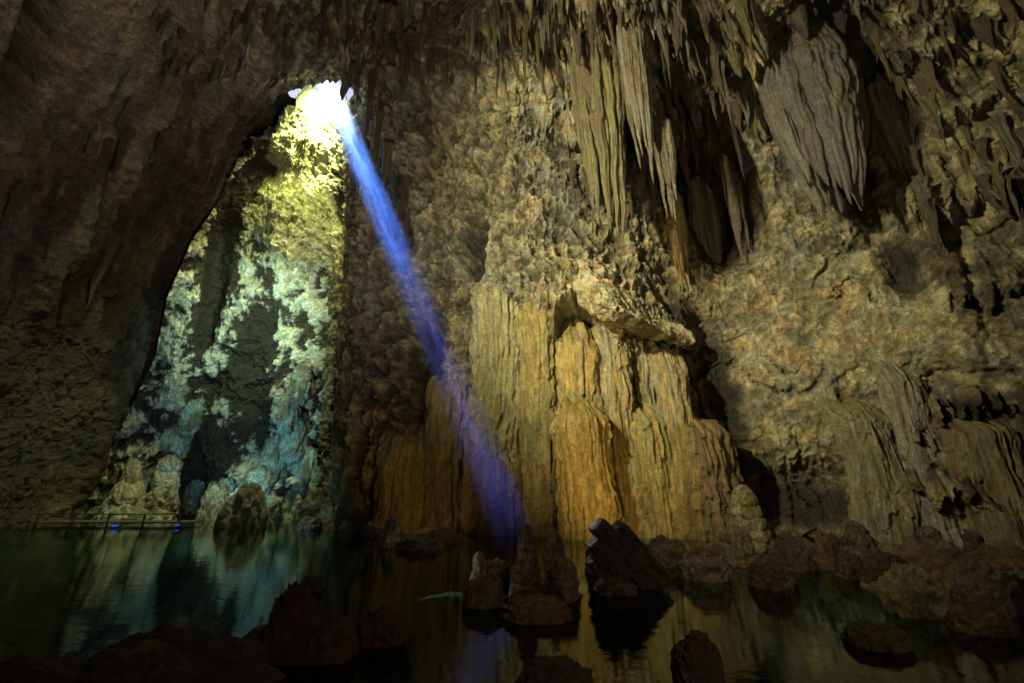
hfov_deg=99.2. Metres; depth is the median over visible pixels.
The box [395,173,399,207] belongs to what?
stalactite
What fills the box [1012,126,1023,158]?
stalactite
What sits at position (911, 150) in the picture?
stalactite
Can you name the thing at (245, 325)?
shaft wall
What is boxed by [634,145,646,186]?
stalactite
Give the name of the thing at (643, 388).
flowstone column
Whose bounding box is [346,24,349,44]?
stalactite
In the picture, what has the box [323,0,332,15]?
stalactite
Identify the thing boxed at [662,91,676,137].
stalactite
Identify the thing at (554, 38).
stalactite
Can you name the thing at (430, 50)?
stalactite
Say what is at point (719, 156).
stalactite
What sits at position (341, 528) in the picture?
boulder
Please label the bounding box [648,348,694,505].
flowstone column
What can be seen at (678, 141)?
stalactite
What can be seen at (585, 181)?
stalactite
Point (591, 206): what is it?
stalactite
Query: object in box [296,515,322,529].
boulder
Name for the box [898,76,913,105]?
stalactite
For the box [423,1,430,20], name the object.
stalactite
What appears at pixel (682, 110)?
stalactite
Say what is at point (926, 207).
stalactite
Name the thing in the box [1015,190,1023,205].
stalactite
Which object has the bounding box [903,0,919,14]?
stalactite
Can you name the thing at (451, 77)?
stalactite
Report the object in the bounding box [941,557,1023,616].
boulder
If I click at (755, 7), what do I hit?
stalactite
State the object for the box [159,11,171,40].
stalactite
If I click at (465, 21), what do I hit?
stalactite
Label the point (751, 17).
stalactite
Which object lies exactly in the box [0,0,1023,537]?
cave wall
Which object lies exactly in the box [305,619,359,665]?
boulder
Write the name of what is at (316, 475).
boulder
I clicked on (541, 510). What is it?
flowstone column
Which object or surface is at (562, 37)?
stalactite
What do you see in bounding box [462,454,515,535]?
flowstone column
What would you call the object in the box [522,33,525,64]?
stalactite
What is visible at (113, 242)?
stalactite
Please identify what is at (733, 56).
stalactite
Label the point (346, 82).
stalactite
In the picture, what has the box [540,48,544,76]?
stalactite
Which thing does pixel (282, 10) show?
stalactite
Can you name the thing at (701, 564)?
boulder
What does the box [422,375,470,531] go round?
flowstone column
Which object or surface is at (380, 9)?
stalactite
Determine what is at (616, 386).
flowstone column
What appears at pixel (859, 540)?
boulder
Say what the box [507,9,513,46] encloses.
stalactite
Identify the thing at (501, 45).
stalactite
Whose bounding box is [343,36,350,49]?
stalactite
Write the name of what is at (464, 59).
stalactite
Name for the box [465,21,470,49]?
stalactite
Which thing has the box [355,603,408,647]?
boulder
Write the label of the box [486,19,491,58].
stalactite
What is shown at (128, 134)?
stalactite
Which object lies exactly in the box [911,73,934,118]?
stalactite
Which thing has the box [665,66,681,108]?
stalactite
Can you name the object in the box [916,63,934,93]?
stalactite
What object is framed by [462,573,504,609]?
boulder
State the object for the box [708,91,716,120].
stalactite
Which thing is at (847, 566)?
boulder
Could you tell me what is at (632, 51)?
flowstone drapery
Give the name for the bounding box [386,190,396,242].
stalactite
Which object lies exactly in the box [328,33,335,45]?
stalactite
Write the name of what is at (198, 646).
lake bed
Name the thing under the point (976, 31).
stalactite
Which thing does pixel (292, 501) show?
boulder
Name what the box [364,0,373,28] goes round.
stalactite
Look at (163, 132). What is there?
stalactite
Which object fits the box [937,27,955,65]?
stalactite
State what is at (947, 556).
boulder
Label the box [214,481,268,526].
boulder
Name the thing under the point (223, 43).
stalactite
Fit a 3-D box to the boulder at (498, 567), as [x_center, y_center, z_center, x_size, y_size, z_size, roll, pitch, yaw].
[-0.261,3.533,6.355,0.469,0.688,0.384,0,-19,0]
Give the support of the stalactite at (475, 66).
hanging from the cave wall at (796, 314)
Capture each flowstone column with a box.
[371,426,427,531]
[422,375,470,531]
[459,280,520,534]
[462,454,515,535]
[512,455,557,536]
[513,301,559,531]
[548,395,622,540]
[555,318,603,412]
[590,324,637,530]
[629,402,677,537]
[632,351,656,408]
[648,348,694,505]
[669,415,744,539]
[816,395,918,543]
[874,360,965,545]
[930,413,1023,549]
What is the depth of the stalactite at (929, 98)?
12.53 m
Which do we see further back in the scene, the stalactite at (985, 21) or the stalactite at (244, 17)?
the stalactite at (244, 17)
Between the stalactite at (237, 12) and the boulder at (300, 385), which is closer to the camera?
the stalactite at (237, 12)
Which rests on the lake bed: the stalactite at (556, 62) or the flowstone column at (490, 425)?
the flowstone column at (490, 425)
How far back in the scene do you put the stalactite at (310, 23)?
17.60 m
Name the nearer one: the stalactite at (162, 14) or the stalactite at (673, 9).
the stalactite at (673, 9)
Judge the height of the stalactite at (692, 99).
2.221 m
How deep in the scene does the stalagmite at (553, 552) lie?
6.29 m
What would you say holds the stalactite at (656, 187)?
hanging from the cave wall at (796, 314)
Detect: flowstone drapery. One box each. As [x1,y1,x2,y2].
[569,36,626,246]
[616,16,653,183]
[653,95,676,220]
[665,192,688,287]
[687,176,722,263]
[713,154,749,261]
[757,15,869,220]
[864,72,920,173]
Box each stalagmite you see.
[91,459,147,519]
[144,455,183,519]
[378,515,400,547]
[468,551,486,580]
[511,524,541,593]
[542,530,564,582]
[550,558,580,602]
[718,525,756,566]
[728,484,775,554]
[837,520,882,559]
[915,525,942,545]
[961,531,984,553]
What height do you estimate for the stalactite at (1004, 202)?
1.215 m
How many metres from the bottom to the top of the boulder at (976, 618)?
0.480 m
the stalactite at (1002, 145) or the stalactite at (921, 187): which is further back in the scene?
the stalactite at (921, 187)
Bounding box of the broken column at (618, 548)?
[585,518,671,589]
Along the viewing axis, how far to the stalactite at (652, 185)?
15.07 m
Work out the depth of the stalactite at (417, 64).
17.05 m
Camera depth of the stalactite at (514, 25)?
15.04 m
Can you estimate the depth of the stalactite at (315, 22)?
17.53 m
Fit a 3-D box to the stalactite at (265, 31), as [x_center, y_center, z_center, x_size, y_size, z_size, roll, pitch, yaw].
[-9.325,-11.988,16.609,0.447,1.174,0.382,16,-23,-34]
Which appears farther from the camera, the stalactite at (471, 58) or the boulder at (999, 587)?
the stalactite at (471, 58)
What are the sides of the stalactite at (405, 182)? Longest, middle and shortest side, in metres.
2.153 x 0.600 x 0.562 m
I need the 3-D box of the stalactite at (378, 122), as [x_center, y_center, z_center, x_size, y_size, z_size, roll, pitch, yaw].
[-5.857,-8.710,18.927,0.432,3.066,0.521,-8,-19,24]
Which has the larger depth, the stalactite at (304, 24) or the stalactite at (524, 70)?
the stalactite at (304, 24)
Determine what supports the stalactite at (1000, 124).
hanging from the cave wall at (796, 314)
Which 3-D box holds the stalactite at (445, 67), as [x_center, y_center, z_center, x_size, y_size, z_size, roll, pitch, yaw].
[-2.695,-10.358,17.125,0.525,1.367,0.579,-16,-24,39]
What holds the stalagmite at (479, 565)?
on the lake bed
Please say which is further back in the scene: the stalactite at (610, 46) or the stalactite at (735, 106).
the stalactite at (735, 106)
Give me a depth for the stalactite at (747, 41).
13.04 m
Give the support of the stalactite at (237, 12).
hanging from the cave wall at (796, 314)
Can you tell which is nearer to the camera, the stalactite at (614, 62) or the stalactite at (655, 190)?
the stalactite at (614, 62)
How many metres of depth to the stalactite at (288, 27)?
17.22 m
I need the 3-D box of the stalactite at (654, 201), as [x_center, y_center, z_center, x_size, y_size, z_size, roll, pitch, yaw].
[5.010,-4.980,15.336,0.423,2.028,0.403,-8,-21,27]
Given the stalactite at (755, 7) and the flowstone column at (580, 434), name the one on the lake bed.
the flowstone column at (580, 434)
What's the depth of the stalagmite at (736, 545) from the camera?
8.04 m
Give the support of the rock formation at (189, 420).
on the rock formation at (171, 443)
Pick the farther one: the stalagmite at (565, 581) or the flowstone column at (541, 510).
the flowstone column at (541, 510)
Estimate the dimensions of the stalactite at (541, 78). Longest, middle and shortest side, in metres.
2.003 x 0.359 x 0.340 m
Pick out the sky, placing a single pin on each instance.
(330, 92)
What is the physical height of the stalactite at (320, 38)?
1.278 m
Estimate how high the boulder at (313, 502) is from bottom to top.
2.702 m
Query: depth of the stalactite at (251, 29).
16.59 m
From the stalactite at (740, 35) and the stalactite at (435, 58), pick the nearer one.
the stalactite at (740, 35)
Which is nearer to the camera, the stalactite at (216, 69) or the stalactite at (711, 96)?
the stalactite at (711, 96)
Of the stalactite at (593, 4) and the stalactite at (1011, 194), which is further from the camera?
the stalactite at (593, 4)
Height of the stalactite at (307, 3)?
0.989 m
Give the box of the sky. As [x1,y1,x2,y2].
[288,81,352,103]
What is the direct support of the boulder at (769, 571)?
on the lake bed
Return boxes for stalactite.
[83,123,101,155]
[86,233,121,307]
[101,67,130,124]
[110,124,137,184]
[115,94,134,128]
[149,3,160,29]
[153,126,169,164]
[155,11,166,28]
[158,58,169,85]
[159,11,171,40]
[161,62,169,88]
[163,32,179,58]
[170,48,178,74]
[175,57,184,82]
[178,26,187,41]
[186,59,193,76]
[208,56,222,90]
[218,36,228,53]
[218,60,226,83]
[230,14,242,36]
[232,53,245,86]
[233,9,240,32]
[241,21,250,43]
[242,8,246,31]
[244,21,257,52]
[245,0,256,26]
[260,9,278,28]
[263,20,272,36]
[266,2,274,22]
[268,20,277,36]
[277,2,288,27]
[284,22,294,41]
[295,4,299,14]
[299,17,308,31]
[304,0,311,14]
[308,19,312,35]
[311,13,319,33]
[317,35,321,49]
[320,0,324,12]
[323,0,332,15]
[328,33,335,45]
[335,0,342,13]
[335,10,343,24]
[337,70,353,102]
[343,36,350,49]
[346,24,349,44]
[352,131,365,187]
[358,136,369,188]
[359,29,363,43]
[363,7,366,37]
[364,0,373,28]
[365,74,374,134]
[369,69,375,96]
[371,10,375,31]
[371,16,374,47]
[371,41,378,66]
[373,108,385,169]
[374,3,385,44]
[375,91,381,121]
[379,141,394,196]
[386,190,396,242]
[387,208,399,255]
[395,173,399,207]
[399,176,412,222]
[400,0,415,29]
[400,65,409,100]
[402,211,410,257]
[404,45,409,72]
[414,20,426,61]
[414,55,420,81]
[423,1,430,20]
[424,52,438,83]
[427,41,435,76]
[437,1,440,26]
[437,58,449,89]
[438,45,444,60]
[449,73,454,86]
[461,54,465,68]
[463,16,466,30]
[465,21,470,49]
[469,9,476,58]
[470,55,472,71]
[472,65,476,96]
[473,61,478,78]
[478,33,481,73]
[483,34,484,66]
[486,7,497,58]
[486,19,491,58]
[492,0,497,25]
[496,6,501,41]
[496,57,499,98]
[497,0,498,23]
[498,32,504,83]
[503,2,506,27]
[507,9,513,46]
[507,15,515,38]
[522,26,528,57]
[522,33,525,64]
[522,49,525,86]
[533,32,540,73]
[536,19,546,53]
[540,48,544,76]
[540,50,543,92]
[543,12,550,44]
[551,24,557,61]
[553,45,559,85]
[556,0,563,26]
[562,27,563,50]
[564,49,567,83]
[567,161,578,190]
[570,27,585,68]
[582,166,588,194]
[585,12,595,61]
[588,0,599,28]
[588,188,593,221]
[596,35,606,62]
[607,22,615,59]
[609,34,616,74]
[609,40,617,65]
[616,7,623,28]
[625,186,632,224]
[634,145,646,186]
[637,148,643,172]
[644,150,655,197]
[647,173,657,221]
[648,181,660,202]
[653,16,666,61]
[653,105,657,150]
[655,164,659,205]
[656,41,665,82]
[661,21,666,35]
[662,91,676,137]
[665,35,670,85]
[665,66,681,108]
[665,79,671,92]
[667,12,680,56]
[668,6,684,46]
[673,0,681,17]
[674,136,681,173]
[676,118,685,153]
[677,102,689,153]
[677,148,690,186]
[679,72,694,120]
[680,0,686,34]
[680,73,694,126]
[682,30,693,78]
[694,143,697,172]
[695,38,705,83]
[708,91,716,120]
[709,52,725,105]
[715,150,725,198]
[718,21,727,48]
[719,60,732,126]
[723,6,733,41]
[726,44,741,77]
[727,120,744,178]
[728,76,742,108]
[730,99,741,134]
[731,0,752,48]
[732,81,750,126]
[736,28,751,70]
[741,24,754,66]
[744,77,757,138]
[748,0,761,48]
[748,5,754,28]
[753,0,758,23]
[852,196,867,227]
[869,30,891,83]
[882,70,902,100]
[886,186,902,217]
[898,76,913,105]
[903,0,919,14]
[905,145,923,177]
[909,176,933,200]
[909,205,921,235]
[911,52,940,91]
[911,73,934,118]
[915,198,941,251]
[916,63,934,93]
[920,0,928,15]
[920,89,943,129]
[925,191,931,202]
[933,119,949,153]
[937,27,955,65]
[943,8,956,35]
[945,42,961,84]
[955,149,982,202]
[956,118,974,153]
[967,17,995,51]
[968,136,990,166]
[974,173,1000,215]
[975,21,992,34]
[978,13,994,49]
[984,161,1008,203]
[986,112,1022,168]
[987,60,1013,112]
[991,19,1001,38]
[991,181,1009,218]
[993,57,1010,86]
[995,139,1007,160]
[997,0,1018,29]
[1003,174,1023,227]
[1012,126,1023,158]
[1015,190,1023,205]
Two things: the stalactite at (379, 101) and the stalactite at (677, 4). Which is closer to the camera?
the stalactite at (677, 4)
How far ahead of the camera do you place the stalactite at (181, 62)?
16.39 m
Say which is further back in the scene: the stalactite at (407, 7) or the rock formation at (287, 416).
the rock formation at (287, 416)
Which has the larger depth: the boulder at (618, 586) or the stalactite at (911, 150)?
the stalactite at (911, 150)
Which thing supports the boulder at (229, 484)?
on the lake bed
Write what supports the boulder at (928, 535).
on the lake bed
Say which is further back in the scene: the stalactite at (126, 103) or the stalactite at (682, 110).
the stalactite at (126, 103)
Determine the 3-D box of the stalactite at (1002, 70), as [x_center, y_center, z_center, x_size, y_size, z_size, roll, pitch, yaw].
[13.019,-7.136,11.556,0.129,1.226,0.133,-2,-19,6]
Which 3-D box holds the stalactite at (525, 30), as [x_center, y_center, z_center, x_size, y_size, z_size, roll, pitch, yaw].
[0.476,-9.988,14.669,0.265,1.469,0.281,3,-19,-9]
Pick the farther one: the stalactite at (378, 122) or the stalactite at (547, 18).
the stalactite at (378, 122)
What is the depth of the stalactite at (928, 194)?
12.22 m
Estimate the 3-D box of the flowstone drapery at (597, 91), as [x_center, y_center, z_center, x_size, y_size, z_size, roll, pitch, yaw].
[2.912,-8.250,14.589,1.896,11.553,1.396,0,-19,0]
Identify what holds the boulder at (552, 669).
on the lake bed
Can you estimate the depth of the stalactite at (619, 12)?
13.26 m
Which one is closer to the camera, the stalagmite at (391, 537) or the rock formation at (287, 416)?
the stalagmite at (391, 537)
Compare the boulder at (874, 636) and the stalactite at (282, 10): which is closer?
the boulder at (874, 636)
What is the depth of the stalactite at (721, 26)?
13.73 m
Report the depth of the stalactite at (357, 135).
19.38 m
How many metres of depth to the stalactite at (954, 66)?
11.71 m
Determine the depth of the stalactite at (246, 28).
16.38 m
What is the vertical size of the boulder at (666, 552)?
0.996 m
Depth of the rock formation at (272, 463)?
21.52 m
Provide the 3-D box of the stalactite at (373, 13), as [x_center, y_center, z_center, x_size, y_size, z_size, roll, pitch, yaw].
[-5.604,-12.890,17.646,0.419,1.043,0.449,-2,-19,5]
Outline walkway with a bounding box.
[30,514,203,525]
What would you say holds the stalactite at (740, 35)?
hanging from the cave wall at (796, 314)
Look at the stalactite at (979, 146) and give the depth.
11.90 m
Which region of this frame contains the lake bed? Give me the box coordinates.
[0,521,1023,682]
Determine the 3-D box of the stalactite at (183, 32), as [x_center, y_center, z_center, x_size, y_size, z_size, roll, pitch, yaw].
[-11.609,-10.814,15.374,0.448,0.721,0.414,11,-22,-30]
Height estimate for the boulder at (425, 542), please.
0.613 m
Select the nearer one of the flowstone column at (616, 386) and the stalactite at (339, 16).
the flowstone column at (616, 386)
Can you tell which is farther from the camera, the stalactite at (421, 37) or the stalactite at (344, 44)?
the stalactite at (344, 44)
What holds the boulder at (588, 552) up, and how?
on the lake bed
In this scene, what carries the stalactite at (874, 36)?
hanging from the cave wall at (796, 314)
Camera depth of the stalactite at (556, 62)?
14.78 m
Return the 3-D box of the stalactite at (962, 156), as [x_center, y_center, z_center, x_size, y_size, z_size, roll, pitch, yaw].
[12.876,-4.563,12.183,0.253,1.846,0.268,-2,-20,3]
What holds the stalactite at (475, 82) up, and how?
hanging from the cave wall at (796, 314)
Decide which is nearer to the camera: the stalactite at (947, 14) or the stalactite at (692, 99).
the stalactite at (947, 14)
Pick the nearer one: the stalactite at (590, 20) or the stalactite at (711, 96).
the stalactite at (590, 20)
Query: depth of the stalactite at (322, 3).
16.92 m
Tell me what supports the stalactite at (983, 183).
hanging from the cave wall at (796, 314)
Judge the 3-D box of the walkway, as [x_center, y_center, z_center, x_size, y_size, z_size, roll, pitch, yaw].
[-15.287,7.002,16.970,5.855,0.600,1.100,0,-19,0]
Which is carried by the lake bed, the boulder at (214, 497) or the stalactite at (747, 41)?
the boulder at (214, 497)
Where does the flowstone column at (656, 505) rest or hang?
on the lake bed
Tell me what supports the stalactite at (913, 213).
hanging from the cave wall at (796, 314)
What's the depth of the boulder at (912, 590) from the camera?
4.73 m
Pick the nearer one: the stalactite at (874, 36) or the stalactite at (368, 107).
the stalactite at (874, 36)
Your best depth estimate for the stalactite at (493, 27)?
14.98 m
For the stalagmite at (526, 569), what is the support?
on the lake bed
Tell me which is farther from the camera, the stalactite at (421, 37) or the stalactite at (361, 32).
the stalactite at (361, 32)
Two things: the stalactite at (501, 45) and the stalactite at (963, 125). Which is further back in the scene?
the stalactite at (501, 45)
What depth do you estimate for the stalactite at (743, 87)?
14.53 m
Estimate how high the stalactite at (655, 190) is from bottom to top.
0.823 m
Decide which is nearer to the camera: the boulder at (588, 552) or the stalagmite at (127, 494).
the boulder at (588, 552)
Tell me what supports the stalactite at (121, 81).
hanging from the cave wall at (796, 314)
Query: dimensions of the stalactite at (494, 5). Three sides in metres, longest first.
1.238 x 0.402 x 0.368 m
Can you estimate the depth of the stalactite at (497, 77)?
16.23 m
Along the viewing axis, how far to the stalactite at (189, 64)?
16.86 m
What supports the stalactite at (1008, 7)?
hanging from the cave wall at (796, 314)
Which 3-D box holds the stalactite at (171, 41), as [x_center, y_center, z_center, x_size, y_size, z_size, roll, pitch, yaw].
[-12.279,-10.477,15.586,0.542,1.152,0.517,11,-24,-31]
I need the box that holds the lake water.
[0,516,1023,682]
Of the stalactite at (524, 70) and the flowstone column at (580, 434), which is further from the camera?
the stalactite at (524, 70)
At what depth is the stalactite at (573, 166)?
16.15 m
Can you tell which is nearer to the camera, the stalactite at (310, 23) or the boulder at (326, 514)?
the boulder at (326, 514)
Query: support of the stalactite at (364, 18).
hanging from the cave wall at (796, 314)
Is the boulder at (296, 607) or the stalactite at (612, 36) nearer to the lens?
the boulder at (296, 607)
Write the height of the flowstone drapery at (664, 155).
8.480 m
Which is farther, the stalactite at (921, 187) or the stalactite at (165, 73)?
the stalactite at (165, 73)
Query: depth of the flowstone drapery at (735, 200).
16.50 m
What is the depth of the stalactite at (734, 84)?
14.51 m
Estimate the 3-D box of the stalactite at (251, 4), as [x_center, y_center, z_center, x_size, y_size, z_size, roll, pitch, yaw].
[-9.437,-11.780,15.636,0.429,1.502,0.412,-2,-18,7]
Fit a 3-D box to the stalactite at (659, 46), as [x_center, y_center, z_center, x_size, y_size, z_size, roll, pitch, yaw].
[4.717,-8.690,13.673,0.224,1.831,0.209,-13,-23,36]
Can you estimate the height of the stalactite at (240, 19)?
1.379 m
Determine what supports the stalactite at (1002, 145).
hanging from the cave wall at (796, 314)
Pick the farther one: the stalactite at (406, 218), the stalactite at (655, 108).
the stalactite at (406, 218)
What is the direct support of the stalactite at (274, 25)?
hanging from the cave wall at (796, 314)
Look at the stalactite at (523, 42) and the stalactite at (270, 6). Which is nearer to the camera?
the stalactite at (523, 42)
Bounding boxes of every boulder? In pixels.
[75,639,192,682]
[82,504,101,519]
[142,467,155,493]
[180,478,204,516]
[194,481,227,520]
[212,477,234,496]
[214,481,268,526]
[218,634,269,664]
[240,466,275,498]
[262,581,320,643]
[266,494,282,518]
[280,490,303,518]
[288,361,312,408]
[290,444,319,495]
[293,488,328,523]
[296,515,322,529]
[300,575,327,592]
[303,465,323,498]
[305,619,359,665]
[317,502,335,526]
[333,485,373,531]
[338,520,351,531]
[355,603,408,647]
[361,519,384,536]
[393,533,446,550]
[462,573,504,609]
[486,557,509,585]
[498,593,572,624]
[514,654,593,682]
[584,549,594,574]
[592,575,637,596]
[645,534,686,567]
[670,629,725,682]
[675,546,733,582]
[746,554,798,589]
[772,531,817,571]
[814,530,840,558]
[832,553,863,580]
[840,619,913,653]
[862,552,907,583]
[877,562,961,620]
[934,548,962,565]
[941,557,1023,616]
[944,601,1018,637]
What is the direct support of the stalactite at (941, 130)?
hanging from the cave wall at (796, 314)
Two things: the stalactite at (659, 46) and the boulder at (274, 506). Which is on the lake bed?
the boulder at (274, 506)
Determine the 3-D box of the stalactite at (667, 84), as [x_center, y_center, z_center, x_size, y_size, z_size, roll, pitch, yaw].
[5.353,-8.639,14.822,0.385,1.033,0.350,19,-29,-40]
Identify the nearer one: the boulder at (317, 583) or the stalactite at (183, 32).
the boulder at (317, 583)
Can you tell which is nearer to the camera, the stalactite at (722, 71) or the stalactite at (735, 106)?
the stalactite at (722, 71)
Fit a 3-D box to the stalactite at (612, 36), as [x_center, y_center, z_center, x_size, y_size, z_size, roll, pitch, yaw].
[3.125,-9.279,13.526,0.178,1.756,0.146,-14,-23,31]
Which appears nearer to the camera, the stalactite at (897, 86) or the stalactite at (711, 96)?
the stalactite at (897, 86)
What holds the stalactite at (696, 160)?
hanging from the cave wall at (796, 314)
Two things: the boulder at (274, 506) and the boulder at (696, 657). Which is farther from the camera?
the boulder at (274, 506)
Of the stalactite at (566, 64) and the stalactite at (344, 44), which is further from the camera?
the stalactite at (344, 44)
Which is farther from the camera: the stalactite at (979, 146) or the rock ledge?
the rock ledge
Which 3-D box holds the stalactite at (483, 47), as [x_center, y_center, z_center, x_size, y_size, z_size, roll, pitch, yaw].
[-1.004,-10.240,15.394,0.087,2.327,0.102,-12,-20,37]
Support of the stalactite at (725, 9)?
hanging from the cave wall at (796, 314)
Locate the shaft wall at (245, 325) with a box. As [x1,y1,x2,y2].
[72,85,352,519]
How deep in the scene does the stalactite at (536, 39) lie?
14.96 m
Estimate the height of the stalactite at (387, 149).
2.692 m
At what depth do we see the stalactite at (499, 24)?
14.83 m
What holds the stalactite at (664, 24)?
hanging from the cave wall at (796, 314)
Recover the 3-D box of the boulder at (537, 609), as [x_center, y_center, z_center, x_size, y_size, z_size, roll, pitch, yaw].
[0.257,2.981,4.692,0.827,0.424,0.650,0,-19,0]
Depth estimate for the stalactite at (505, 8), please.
14.66 m
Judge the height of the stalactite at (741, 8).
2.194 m
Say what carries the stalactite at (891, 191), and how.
hanging from the cave wall at (796, 314)
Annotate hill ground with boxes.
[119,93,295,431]
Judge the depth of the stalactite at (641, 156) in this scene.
15.24 m
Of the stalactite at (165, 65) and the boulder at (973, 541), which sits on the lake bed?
the boulder at (973, 541)
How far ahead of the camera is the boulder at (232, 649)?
3.25 m
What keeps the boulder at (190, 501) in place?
on the lake bed
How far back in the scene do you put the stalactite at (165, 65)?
16.18 m
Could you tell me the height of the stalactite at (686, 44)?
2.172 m
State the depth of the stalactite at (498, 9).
14.75 m
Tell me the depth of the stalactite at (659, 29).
13.40 m
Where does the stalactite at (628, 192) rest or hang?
hanging from the cave wall at (796, 314)
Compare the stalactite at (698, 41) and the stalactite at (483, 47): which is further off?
the stalactite at (483, 47)
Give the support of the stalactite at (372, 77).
hanging from the cave wall at (796, 314)
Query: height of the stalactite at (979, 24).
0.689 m
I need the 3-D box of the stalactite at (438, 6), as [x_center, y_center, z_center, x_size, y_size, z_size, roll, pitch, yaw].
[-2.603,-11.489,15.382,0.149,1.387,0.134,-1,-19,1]
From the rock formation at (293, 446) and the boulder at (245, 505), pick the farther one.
the rock formation at (293, 446)
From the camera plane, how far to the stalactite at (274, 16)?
16.51 m
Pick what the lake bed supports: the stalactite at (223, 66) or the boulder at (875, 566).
the boulder at (875, 566)
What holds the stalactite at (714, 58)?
hanging from the cave wall at (796, 314)
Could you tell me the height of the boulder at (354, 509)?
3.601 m
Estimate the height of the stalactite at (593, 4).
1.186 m
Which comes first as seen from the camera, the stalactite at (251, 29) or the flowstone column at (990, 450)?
the flowstone column at (990, 450)
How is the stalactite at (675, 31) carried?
hanging from the cave wall at (796, 314)
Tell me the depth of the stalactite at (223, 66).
17.07 m
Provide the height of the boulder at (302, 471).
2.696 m
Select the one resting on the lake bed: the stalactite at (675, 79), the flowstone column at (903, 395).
the flowstone column at (903, 395)
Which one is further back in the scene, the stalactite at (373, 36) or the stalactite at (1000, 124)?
the stalactite at (373, 36)
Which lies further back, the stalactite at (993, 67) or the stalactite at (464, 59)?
the stalactite at (464, 59)
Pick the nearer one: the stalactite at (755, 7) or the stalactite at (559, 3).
the stalactite at (755, 7)
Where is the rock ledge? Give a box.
[566,258,695,350]
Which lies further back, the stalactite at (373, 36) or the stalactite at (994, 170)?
the stalactite at (373, 36)
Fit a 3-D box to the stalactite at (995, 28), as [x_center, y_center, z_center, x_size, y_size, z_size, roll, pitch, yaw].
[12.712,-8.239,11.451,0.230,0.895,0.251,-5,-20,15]
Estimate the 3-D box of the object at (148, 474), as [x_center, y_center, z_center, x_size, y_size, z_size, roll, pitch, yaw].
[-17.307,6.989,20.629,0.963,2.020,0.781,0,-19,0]
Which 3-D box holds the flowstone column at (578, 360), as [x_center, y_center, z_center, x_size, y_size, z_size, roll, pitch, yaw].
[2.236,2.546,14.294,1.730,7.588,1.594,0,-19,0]
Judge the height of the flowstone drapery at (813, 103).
8.046 m
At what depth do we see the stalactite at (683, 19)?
13.22 m
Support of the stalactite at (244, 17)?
hanging from the cave wall at (796, 314)
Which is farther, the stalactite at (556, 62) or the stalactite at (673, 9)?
the stalactite at (556, 62)
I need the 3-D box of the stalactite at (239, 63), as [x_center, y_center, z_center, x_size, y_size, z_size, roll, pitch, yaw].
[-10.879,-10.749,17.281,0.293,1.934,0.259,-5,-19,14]
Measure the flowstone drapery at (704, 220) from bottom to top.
6.369 m
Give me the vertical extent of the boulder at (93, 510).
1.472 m
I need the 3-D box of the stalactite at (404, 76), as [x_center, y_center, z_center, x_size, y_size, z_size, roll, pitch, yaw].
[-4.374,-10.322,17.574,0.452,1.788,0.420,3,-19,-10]
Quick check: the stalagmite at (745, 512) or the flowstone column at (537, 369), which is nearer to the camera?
the stalagmite at (745, 512)
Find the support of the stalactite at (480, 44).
hanging from the cave wall at (796, 314)
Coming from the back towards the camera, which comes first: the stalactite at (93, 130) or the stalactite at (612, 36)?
the stalactite at (93, 130)
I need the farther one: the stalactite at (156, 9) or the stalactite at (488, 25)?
the stalactite at (488, 25)
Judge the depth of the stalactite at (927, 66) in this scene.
12.26 m
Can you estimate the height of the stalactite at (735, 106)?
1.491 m
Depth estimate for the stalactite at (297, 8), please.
16.71 m
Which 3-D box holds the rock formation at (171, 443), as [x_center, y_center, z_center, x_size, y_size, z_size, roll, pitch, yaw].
[-17.063,5.100,22.036,1.501,2.276,1.245,0,-19,0]
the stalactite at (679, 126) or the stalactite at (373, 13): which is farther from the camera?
the stalactite at (373, 13)
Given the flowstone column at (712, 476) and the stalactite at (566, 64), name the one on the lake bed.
the flowstone column at (712, 476)
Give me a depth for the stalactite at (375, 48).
17.82 m
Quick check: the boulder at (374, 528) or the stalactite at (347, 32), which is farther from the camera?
the stalactite at (347, 32)
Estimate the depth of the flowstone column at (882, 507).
11.78 m
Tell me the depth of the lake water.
4.96 m
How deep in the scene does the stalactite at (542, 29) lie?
14.87 m
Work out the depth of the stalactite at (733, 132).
15.50 m
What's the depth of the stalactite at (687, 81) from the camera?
14.50 m
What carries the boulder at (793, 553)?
on the lake bed
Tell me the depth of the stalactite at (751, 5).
12.91 m
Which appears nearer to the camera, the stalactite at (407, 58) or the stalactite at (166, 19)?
the stalactite at (166, 19)
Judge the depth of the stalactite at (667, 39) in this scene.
13.65 m
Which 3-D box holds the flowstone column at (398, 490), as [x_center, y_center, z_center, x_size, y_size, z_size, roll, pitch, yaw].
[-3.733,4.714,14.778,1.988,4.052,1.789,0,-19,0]
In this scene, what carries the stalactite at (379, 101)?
hanging from the cave wall at (796, 314)
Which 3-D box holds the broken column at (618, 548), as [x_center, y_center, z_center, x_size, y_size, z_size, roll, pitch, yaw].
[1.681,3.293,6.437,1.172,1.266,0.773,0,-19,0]
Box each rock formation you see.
[159,422,193,458]
[175,398,203,439]
[259,436,286,482]
[276,390,300,436]
[276,412,311,466]
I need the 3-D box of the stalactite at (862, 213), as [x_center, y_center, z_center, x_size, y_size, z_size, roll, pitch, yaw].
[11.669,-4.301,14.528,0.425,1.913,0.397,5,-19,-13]
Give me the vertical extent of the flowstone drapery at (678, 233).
4.256 m
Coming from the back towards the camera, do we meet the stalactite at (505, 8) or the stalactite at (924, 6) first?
the stalactite at (505, 8)
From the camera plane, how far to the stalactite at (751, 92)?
14.62 m
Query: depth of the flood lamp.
15.46 m
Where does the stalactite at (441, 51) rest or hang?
hanging from the cave wall at (796, 314)
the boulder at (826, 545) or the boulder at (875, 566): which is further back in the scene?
the boulder at (826, 545)

